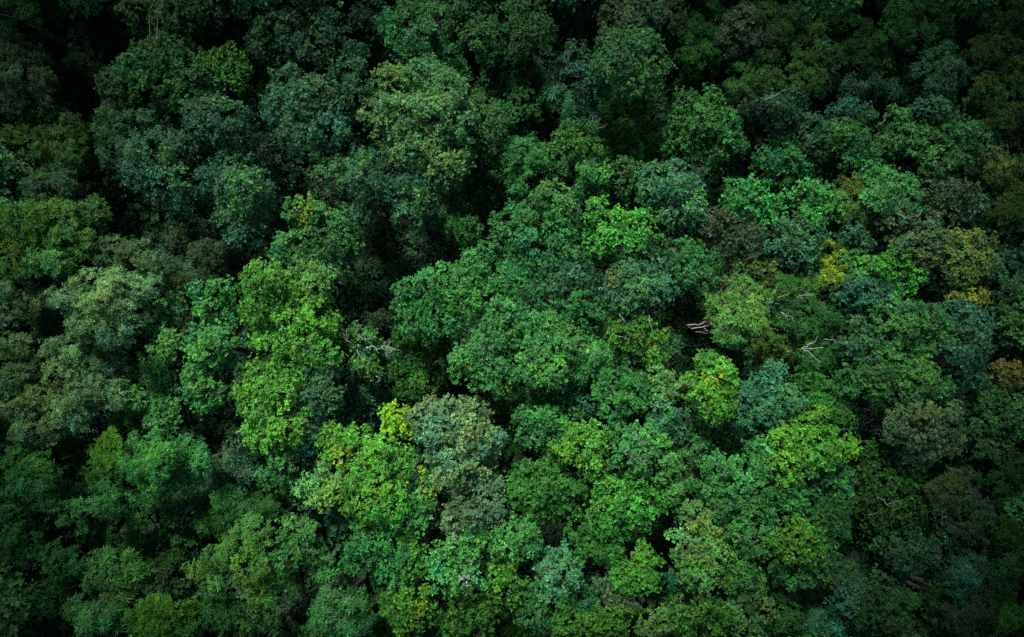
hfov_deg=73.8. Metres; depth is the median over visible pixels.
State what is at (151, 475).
broadleaf tree
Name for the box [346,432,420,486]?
broadleaf tree
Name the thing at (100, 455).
broadleaf tree
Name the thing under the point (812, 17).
understorey tree
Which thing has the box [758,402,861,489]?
broadleaf tree
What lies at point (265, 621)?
understorey tree
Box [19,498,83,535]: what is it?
understorey tree
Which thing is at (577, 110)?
fronded tree
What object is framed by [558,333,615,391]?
fronded tree
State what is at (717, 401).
broadleaf tree
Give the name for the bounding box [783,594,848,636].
fronded tree
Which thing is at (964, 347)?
broadleaf tree
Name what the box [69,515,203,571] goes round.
broadleaf tree
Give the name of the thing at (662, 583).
broadleaf tree
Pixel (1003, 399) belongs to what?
broadleaf tree
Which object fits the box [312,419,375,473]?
broadleaf tree
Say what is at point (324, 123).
broadleaf tree
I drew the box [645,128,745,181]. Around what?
broadleaf tree
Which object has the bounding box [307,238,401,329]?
broadleaf tree
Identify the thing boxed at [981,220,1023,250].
understorey tree
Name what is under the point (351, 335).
half dead tree
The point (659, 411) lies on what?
broadleaf tree
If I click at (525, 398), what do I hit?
broadleaf tree
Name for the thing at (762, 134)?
understorey tree
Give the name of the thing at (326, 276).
broadleaf tree
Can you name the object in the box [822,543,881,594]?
understorey tree
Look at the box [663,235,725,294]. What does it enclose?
broadleaf tree
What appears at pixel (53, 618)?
broadleaf tree
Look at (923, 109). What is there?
broadleaf tree
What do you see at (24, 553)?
broadleaf tree
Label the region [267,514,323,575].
broadleaf tree
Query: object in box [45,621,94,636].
understorey tree
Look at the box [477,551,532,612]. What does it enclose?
broadleaf tree
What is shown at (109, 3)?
broadleaf tree
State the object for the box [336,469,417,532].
broadleaf tree
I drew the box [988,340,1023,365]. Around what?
understorey tree
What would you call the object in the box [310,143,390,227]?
broadleaf tree
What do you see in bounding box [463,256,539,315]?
broadleaf tree
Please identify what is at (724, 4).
understorey tree
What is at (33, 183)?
broadleaf tree
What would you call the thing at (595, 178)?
broadleaf tree
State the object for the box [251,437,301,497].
broadleaf tree
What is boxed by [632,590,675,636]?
broadleaf tree
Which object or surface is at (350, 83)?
broadleaf tree
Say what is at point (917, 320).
broadleaf tree
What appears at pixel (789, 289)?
broadleaf tree
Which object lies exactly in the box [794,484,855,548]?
broadleaf tree
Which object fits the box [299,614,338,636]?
understorey tree
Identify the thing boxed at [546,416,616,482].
broadleaf tree
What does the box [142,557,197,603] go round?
understorey tree
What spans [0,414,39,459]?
understorey tree
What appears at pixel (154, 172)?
broadleaf tree
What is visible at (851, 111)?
broadleaf tree
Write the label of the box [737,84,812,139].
broadleaf tree
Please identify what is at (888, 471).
broadleaf tree
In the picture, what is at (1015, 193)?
broadleaf tree
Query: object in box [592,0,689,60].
broadleaf tree
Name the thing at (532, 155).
broadleaf tree
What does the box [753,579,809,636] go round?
broadleaf tree
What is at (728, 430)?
broadleaf tree
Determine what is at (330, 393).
broadleaf tree
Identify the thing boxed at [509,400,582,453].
broadleaf tree
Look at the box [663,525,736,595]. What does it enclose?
broadleaf tree
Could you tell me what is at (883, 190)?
broadleaf tree
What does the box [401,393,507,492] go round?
broadleaf tree
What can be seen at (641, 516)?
broadleaf tree
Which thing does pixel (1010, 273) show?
understorey tree
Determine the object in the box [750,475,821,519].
broadleaf tree
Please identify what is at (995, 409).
understorey tree
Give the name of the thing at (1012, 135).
understorey tree
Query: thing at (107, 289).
broadleaf tree
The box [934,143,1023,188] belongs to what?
broadleaf tree
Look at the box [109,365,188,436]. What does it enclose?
broadleaf tree
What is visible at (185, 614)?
broadleaf tree
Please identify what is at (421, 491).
broadleaf tree
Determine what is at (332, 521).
broadleaf tree
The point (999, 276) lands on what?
broadleaf tree
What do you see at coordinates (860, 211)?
broadleaf tree
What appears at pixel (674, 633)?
understorey tree
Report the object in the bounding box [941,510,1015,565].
broadleaf tree
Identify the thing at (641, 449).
broadleaf tree
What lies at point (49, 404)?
broadleaf tree
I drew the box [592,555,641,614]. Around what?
broadleaf tree
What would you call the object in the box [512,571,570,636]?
broadleaf tree
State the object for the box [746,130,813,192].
broadleaf tree
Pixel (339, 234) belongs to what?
broadleaf tree
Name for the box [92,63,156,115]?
understorey tree
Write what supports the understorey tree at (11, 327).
on the ground
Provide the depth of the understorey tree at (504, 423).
100.30 m
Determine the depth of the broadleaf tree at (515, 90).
102.56 m
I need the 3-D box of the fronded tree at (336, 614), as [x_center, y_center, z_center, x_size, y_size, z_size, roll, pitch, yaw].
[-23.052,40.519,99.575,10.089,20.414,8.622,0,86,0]
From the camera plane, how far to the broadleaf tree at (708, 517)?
92.36 m
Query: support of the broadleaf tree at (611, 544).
on the ground
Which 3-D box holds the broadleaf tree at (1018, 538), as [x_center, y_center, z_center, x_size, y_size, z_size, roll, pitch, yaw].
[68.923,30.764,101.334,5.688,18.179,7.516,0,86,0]
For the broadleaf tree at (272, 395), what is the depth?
93.58 m
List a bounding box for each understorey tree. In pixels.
[0,17,30,61]
[0,101,30,147]
[0,147,27,190]
[0,215,39,250]
[0,309,46,360]
[0,335,33,370]
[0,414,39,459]
[0,471,32,511]
[2,185,30,210]
[3,377,49,407]
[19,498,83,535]
[24,303,84,344]
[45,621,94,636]
[48,431,97,458]
[53,462,115,509]
[70,611,123,636]
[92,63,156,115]
[106,397,148,433]
[120,613,155,636]
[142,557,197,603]
[148,606,198,636]
[159,486,213,528]
[169,183,218,223]
[215,0,260,37]
[215,609,265,636]
[237,609,289,636]
[274,618,309,636]
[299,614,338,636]
[319,0,368,28]
[351,618,395,636]
[356,307,401,351]
[359,338,401,369]
[370,608,410,636]
[404,606,450,636]
[436,200,485,249]
[445,621,478,636]
[477,437,527,489]
[482,411,528,452]
[498,610,538,636]
[544,607,583,636]
[565,0,613,27]
[595,86,648,126]
[610,610,646,636]
[644,502,685,539]
[657,618,695,636]
[677,609,728,636]
[712,0,754,23]
[719,616,751,636]
[739,121,786,157]
[761,612,798,636]
[787,0,834,24]
[788,564,846,614]
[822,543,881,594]
[834,611,882,636]
[850,0,896,28]
[873,615,936,636]
[912,609,968,636]
[973,393,1022,425]
[975,252,1023,302]
[975,617,1023,636]
[977,473,1023,512]
[979,150,1023,190]
[980,420,1023,465]
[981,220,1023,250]
[982,596,1023,635]
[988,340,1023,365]
[998,113,1023,155]
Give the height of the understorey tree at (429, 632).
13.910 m
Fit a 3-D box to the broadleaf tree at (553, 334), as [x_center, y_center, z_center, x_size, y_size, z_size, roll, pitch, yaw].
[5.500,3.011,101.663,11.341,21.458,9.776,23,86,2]
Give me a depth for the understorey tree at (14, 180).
104.82 m
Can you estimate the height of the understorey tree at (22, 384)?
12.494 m
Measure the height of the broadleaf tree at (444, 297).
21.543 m
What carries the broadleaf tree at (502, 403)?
on the ground
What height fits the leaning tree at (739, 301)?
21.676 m
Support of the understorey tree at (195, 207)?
on the ground
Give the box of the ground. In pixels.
[0,0,1023,636]
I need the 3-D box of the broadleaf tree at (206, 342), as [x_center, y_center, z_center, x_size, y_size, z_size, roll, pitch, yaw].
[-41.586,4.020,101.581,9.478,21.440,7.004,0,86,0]
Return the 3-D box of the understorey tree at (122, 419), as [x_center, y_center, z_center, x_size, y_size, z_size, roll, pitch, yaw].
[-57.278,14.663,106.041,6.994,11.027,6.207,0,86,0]
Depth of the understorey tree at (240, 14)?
104.28 m
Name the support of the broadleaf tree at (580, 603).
on the ground
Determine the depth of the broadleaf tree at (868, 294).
94.31 m
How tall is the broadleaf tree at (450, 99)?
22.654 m
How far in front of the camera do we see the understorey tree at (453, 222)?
101.94 m
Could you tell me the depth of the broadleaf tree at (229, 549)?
91.35 m
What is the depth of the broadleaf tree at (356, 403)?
102.61 m
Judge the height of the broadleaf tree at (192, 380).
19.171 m
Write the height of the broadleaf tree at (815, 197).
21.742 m
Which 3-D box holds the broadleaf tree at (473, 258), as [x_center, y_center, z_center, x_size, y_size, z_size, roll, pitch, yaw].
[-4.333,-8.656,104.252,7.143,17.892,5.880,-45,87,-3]
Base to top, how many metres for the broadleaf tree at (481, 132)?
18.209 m
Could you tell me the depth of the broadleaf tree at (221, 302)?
96.21 m
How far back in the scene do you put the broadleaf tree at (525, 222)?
95.50 m
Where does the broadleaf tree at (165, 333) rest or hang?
on the ground
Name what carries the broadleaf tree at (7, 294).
on the ground
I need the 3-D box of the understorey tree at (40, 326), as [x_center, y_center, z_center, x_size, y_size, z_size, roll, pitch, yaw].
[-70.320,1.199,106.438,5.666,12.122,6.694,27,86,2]
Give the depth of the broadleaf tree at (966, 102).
98.95 m
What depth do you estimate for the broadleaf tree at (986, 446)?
94.55 m
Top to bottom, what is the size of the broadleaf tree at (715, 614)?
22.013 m
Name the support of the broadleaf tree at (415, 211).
on the ground
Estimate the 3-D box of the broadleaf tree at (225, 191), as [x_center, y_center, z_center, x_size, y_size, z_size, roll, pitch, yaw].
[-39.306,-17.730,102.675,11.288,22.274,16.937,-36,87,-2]
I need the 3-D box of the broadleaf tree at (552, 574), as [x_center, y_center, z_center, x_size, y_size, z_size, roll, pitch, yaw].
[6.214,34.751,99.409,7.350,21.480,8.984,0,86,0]
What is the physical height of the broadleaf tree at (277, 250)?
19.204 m
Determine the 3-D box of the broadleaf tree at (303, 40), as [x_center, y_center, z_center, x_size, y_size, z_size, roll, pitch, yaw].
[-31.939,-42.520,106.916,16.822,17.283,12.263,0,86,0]
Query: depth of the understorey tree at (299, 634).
100.03 m
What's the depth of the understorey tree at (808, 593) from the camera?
97.42 m
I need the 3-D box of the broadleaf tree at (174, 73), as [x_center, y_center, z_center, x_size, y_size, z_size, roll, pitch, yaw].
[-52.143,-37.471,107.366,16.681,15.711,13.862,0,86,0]
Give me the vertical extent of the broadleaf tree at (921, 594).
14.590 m
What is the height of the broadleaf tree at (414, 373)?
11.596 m
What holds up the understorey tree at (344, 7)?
on the ground
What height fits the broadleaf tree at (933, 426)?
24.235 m
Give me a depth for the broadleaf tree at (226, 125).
96.23 m
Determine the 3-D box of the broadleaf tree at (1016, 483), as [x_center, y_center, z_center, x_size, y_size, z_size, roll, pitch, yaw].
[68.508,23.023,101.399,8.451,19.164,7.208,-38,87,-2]
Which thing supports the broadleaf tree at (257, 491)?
on the ground
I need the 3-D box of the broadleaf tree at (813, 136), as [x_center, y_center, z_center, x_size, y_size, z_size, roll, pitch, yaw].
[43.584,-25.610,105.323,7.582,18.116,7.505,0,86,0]
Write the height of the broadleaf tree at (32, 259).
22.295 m
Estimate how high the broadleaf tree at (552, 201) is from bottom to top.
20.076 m
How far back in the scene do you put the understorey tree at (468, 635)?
98.36 m
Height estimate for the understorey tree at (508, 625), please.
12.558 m
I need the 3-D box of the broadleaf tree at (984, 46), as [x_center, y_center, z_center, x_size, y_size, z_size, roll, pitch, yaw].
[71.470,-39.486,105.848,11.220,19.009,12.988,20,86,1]
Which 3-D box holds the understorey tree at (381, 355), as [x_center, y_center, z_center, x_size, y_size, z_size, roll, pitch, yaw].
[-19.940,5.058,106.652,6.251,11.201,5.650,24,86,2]
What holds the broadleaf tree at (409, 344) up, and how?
on the ground
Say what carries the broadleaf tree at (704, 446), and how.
on the ground
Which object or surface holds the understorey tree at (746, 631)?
on the ground
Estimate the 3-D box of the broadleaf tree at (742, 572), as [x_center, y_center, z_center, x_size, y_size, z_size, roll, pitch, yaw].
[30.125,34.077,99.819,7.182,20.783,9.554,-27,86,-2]
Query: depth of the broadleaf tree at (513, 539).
90.85 m
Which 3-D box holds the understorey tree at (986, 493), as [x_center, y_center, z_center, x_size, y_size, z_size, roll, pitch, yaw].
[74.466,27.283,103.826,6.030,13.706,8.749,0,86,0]
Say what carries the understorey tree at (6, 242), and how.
on the ground
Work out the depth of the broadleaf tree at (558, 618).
90.06 m
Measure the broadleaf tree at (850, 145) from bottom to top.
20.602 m
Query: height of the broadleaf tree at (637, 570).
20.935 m
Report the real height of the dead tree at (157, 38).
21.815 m
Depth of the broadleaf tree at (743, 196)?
93.05 m
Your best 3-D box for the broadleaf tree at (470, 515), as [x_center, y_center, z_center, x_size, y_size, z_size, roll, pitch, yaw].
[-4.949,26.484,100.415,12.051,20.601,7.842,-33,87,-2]
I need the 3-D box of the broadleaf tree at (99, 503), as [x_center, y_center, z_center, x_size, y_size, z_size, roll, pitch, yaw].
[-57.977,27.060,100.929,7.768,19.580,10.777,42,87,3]
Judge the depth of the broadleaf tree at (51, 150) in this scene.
98.37 m
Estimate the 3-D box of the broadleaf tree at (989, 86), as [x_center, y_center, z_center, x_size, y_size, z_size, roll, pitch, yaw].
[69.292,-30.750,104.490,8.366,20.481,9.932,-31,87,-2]
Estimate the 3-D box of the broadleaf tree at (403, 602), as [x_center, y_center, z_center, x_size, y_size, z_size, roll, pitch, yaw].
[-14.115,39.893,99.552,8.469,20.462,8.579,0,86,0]
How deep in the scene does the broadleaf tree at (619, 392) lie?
92.72 m
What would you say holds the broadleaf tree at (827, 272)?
on the ground
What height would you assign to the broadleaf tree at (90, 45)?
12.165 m
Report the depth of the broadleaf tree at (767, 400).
92.29 m
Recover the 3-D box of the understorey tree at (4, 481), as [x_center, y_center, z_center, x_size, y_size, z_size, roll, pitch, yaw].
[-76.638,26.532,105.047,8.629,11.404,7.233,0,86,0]
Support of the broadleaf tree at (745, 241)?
on the ground
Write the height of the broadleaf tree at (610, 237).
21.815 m
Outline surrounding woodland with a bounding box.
[0,0,1023,636]
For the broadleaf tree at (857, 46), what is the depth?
98.56 m
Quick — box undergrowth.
[0,0,1023,636]
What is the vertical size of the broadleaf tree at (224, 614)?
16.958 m
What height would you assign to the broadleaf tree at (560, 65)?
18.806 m
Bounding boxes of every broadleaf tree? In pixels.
[0,0,93,68]
[0,29,90,126]
[0,100,105,182]
[0,193,114,286]
[0,273,78,330]
[0,332,86,394]
[0,378,114,450]
[0,442,95,514]
[0,499,70,579]
[0,570,78,636]
[16,160,105,214]
[33,334,139,414]
[36,536,114,591]
[42,265,169,353]
[45,12,130,91]
[54,471,149,537]
[68,0,130,31]
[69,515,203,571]
[79,425,143,485]
[84,93,169,176]
[91,233,183,286]
[107,0,233,53]
[108,484,177,533]
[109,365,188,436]
[110,24,219,115]
[115,427,218,498]
[117,125,217,214]
[120,577,223,636]
[134,288,197,390]
[146,218,255,284]
[162,237,236,295]
[164,432,240,496]
[166,255,218,288]
[171,361,241,420]
[179,89,263,157]
[179,511,281,599]
[180,318,256,368]
[184,274,253,335]
[187,478,283,539]
[195,584,265,636]
[199,141,284,250]
[202,40,262,105]
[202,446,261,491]
[225,350,327,455]
[234,256,302,321]
[238,277,349,373]
[241,0,353,73]
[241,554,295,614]
[242,99,301,193]
[245,466,309,514]
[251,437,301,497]
[255,60,359,159]
[264,227,350,271]
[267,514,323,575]
[280,191,366,261]
[286,253,344,302]
[286,350,347,462]
[289,461,357,513]
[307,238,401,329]
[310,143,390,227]
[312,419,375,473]
[323,501,361,536]
[327,38,382,112]
[330,375,400,437]
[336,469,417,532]
[337,510,412,576]
[343,0,389,56]
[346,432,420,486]
[347,52,480,191]
[364,524,426,594]
[374,5,420,77]
[374,166,446,233]
[376,575,438,636]
[377,398,421,440]
[383,345,454,406]
[389,0,459,68]
[389,260,492,346]
[389,319,466,367]
[392,463,439,537]
[398,531,441,583]
[399,31,474,89]
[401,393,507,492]
[424,529,490,596]
[432,586,506,636]
[434,469,512,543]
[443,0,524,81]
[443,138,510,221]
[446,327,517,400]
[451,83,511,165]
[458,237,508,273]
[461,513,498,551]
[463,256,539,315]
[471,292,537,345]
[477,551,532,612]
[479,382,523,420]
[486,193,590,275]
[487,507,545,563]
[489,69,549,137]
[496,49,553,100]
[498,131,552,202]
[501,0,559,72]
[502,453,588,525]
[504,343,573,392]
[507,307,594,371]
[508,379,563,420]
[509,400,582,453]
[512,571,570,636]
[522,177,582,227]
[528,279,609,335]
[530,248,600,302]
[531,532,584,607]
[535,134,615,178]
[544,38,613,106]
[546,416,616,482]
[547,116,605,169]
[551,580,605,636]
[559,375,605,423]
[560,512,635,568]
[566,568,602,623]
[570,157,618,210]
[578,469,670,537]
[580,194,667,264]
[585,21,677,108]
[588,586,645,636]
[591,363,652,425]
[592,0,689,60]
[592,112,662,168]
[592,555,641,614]
[595,255,682,318]
[602,307,675,371]
[605,537,666,598]
[606,155,656,205]
[606,332,680,383]
[607,417,687,485]
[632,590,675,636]
[634,155,711,234]
[638,363,691,404]
[640,388,691,446]
[643,559,719,605]
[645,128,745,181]
[646,447,692,513]
[653,80,753,155]
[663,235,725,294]
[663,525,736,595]
[666,567,736,636]
[668,0,733,93]
[670,495,739,546]
[676,403,721,493]
[678,346,740,426]
[686,448,775,523]
[695,205,769,260]
[704,419,758,463]
[707,529,767,598]
[712,0,772,81]
[714,573,780,636]
[715,251,784,292]
[717,495,778,563]
[718,173,789,235]
[721,323,801,376]
[722,40,791,110]
[730,422,790,478]
[731,356,810,434]
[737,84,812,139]
[740,211,831,272]
[744,0,813,71]
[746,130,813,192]
[750,272,826,340]
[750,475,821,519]
[751,512,826,572]
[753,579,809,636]
[755,246,824,279]
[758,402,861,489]
[765,535,848,591]
[767,176,852,228]
[776,19,849,106]
[776,302,851,347]
[777,360,858,433]
[778,332,847,376]
[779,110,840,165]
[785,154,851,190]
[793,237,850,296]
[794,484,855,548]
[798,170,882,236]
[799,556,875,619]
[800,117,877,179]
[800,311,888,375]
[801,459,860,499]
[802,92,878,153]
[808,270,895,316]
[810,245,884,288]
[810,356,896,402]
[815,0,903,86]
[818,220,877,255]
[823,145,884,190]
[823,437,931,560]
[826,164,926,222]
[839,331,941,379]
[842,294,957,348]
[844,242,931,300]
[845,563,921,636]
[848,352,956,405]
[849,103,930,165]
[850,204,955,269]
[856,395,967,469]
[857,0,963,71]
[857,523,947,583]
[866,93,963,144]
[881,37,972,114]
[885,72,923,114]
[886,171,993,226]
[889,297,997,394]
[897,462,998,545]
[901,108,1002,177]
[902,565,961,630]
[903,286,993,311]
[903,542,994,605]
[904,571,1000,636]
[907,227,1001,288]
[909,89,975,134]
[919,0,1010,43]
[921,416,1023,467]
[924,552,1023,614]
[930,70,1023,135]
[930,374,1023,436]
[930,575,1023,635]
[933,448,1023,513]
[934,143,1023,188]
[940,177,1023,231]
[940,355,1023,395]
[941,239,1023,355]
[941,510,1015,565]
[944,510,1023,562]
[945,0,1023,90]
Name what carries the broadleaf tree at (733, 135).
on the ground
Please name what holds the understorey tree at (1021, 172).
on the ground
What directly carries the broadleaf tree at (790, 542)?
on the ground
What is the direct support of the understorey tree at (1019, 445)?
on the ground
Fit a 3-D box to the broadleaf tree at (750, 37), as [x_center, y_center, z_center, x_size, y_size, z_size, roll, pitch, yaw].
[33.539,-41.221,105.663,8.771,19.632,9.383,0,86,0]
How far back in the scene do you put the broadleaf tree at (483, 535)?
92.40 m
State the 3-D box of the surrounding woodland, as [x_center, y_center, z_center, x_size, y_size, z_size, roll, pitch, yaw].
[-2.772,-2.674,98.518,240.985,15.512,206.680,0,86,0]
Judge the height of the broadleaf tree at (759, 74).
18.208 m
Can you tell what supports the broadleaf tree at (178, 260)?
on the ground
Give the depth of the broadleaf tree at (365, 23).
102.65 m
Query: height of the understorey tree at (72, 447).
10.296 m
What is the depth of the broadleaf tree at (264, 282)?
91.29 m
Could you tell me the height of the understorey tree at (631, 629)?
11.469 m
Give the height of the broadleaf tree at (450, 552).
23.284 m
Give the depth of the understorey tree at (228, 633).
99.66 m
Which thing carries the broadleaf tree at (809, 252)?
on the ground
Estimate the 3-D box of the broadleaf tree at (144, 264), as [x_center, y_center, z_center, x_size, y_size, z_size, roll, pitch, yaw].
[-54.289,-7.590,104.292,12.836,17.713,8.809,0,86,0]
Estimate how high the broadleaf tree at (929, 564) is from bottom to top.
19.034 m
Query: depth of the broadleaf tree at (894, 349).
92.37 m
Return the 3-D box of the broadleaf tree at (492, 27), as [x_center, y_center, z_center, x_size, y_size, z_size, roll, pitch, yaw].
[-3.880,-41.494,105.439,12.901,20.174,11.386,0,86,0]
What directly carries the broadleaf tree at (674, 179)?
on the ground
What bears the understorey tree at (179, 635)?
on the ground
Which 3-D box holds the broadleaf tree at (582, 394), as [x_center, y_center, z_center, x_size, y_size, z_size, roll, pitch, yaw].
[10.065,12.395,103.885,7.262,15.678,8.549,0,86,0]
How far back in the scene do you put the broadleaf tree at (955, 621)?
91.82 m
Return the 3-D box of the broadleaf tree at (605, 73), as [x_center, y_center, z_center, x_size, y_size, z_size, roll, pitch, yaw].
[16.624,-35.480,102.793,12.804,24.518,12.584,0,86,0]
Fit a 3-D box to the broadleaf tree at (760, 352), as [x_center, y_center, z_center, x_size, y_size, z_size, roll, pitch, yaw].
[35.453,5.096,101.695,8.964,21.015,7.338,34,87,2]
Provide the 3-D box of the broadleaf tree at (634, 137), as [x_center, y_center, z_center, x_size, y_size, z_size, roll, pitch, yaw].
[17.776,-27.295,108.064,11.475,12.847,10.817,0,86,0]
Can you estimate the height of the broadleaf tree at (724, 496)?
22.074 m
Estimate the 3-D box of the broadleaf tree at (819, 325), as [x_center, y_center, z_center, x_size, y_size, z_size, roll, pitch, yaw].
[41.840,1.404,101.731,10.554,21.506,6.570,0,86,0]
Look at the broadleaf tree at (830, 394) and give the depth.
93.93 m
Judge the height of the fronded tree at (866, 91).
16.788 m
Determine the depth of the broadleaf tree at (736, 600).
92.73 m
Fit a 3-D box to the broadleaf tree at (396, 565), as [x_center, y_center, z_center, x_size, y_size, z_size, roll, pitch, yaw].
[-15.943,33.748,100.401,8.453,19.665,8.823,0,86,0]
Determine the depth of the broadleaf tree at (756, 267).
95.03 m
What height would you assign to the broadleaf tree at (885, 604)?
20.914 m
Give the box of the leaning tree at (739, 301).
[686,273,780,355]
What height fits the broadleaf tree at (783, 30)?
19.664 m
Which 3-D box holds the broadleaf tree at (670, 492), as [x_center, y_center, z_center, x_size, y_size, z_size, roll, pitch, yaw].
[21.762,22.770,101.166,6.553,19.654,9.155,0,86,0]
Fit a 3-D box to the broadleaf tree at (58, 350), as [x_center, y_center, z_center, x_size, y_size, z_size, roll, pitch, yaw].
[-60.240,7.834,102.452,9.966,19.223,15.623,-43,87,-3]
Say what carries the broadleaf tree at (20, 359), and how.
on the ground
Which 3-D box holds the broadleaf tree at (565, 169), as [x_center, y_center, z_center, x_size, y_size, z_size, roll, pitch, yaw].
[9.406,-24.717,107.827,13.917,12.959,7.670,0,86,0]
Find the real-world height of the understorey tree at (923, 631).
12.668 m
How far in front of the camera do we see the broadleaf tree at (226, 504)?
96.89 m
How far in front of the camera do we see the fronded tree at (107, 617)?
95.42 m
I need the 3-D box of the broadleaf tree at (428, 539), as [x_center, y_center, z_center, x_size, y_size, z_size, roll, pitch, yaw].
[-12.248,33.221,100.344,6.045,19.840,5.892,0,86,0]
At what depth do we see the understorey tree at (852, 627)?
98.33 m
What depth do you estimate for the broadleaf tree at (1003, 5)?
103.25 m
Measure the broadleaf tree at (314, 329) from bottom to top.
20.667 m
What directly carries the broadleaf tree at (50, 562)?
on the ground
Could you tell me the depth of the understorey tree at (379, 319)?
100.99 m
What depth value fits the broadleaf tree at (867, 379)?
91.73 m
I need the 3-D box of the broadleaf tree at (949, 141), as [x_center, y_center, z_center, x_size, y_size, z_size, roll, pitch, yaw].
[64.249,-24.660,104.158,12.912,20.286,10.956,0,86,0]
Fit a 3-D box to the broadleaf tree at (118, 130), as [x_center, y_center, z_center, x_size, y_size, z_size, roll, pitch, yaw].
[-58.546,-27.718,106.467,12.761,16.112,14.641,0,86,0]
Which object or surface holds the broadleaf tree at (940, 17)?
on the ground
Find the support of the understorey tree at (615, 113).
on the ground
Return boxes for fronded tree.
[59,582,155,636]
[72,544,157,599]
[306,574,377,636]
[308,545,339,586]
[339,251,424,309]
[539,79,600,127]
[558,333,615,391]
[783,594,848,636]
[803,69,909,118]
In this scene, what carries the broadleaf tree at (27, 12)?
on the ground
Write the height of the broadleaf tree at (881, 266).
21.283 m
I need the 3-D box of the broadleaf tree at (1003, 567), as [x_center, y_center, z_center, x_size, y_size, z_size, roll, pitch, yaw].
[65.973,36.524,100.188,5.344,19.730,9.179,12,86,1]
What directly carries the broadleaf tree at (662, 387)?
on the ground
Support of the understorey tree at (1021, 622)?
on the ground
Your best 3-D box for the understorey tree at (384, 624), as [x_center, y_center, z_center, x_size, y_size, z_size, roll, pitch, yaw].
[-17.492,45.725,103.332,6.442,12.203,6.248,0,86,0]
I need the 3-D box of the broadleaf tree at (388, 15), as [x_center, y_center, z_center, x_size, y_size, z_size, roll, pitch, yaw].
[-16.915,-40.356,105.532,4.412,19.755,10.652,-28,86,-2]
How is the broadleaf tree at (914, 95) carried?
on the ground
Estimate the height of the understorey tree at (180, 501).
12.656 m
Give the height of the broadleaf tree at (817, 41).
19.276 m
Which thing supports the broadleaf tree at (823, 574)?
on the ground
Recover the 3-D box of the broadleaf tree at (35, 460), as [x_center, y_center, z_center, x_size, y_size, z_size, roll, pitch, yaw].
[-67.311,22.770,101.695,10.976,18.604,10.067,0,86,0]
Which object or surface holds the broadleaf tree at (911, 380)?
on the ground
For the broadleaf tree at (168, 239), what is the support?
on the ground
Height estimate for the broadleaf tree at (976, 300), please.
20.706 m
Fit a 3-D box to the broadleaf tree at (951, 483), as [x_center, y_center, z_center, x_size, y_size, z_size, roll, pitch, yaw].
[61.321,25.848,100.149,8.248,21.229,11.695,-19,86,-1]
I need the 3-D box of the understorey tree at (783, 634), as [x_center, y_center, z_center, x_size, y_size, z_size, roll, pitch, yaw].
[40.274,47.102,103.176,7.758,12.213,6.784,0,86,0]
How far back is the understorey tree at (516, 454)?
99.41 m
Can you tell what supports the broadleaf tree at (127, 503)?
on the ground
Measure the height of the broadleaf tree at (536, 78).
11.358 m
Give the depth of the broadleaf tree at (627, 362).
97.13 m
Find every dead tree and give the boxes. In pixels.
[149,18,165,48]
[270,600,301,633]
[339,320,398,381]
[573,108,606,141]
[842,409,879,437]
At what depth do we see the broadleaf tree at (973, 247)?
93.40 m
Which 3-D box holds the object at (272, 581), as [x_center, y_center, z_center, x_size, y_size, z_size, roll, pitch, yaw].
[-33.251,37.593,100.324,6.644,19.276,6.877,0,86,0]
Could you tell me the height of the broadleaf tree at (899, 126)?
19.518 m
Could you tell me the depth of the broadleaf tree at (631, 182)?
96.68 m
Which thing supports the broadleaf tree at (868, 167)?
on the ground
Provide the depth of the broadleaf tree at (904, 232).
92.42 m
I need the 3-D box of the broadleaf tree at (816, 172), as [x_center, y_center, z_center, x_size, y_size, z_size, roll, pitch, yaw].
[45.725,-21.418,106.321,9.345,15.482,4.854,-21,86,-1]
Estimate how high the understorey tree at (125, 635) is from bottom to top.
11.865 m
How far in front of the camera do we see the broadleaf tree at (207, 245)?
98.58 m
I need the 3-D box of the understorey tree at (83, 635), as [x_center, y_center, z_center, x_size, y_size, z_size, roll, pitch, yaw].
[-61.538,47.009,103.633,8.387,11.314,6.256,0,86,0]
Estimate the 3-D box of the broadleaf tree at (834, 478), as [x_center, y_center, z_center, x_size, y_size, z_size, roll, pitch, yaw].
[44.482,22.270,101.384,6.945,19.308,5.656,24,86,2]
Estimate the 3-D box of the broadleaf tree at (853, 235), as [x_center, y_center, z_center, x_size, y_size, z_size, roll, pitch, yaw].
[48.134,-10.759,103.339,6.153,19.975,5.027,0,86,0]
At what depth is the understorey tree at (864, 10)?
107.03 m
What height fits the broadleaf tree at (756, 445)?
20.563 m
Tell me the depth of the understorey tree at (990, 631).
99.99 m
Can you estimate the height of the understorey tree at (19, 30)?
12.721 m
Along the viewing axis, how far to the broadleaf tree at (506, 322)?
93.93 m
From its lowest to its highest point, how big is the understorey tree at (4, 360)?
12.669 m
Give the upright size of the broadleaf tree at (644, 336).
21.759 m
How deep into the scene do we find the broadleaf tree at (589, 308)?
94.34 m
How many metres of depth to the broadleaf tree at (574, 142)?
95.85 m
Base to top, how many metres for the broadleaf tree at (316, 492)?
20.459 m
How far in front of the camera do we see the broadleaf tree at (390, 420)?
93.58 m
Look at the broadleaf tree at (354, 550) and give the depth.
92.45 m
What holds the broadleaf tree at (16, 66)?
on the ground
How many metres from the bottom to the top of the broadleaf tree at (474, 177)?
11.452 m
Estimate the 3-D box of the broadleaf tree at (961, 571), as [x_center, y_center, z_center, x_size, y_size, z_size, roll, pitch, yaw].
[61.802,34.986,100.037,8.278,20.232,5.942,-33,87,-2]
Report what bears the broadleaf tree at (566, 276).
on the ground
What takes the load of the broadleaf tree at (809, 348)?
on the ground
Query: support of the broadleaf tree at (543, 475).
on the ground

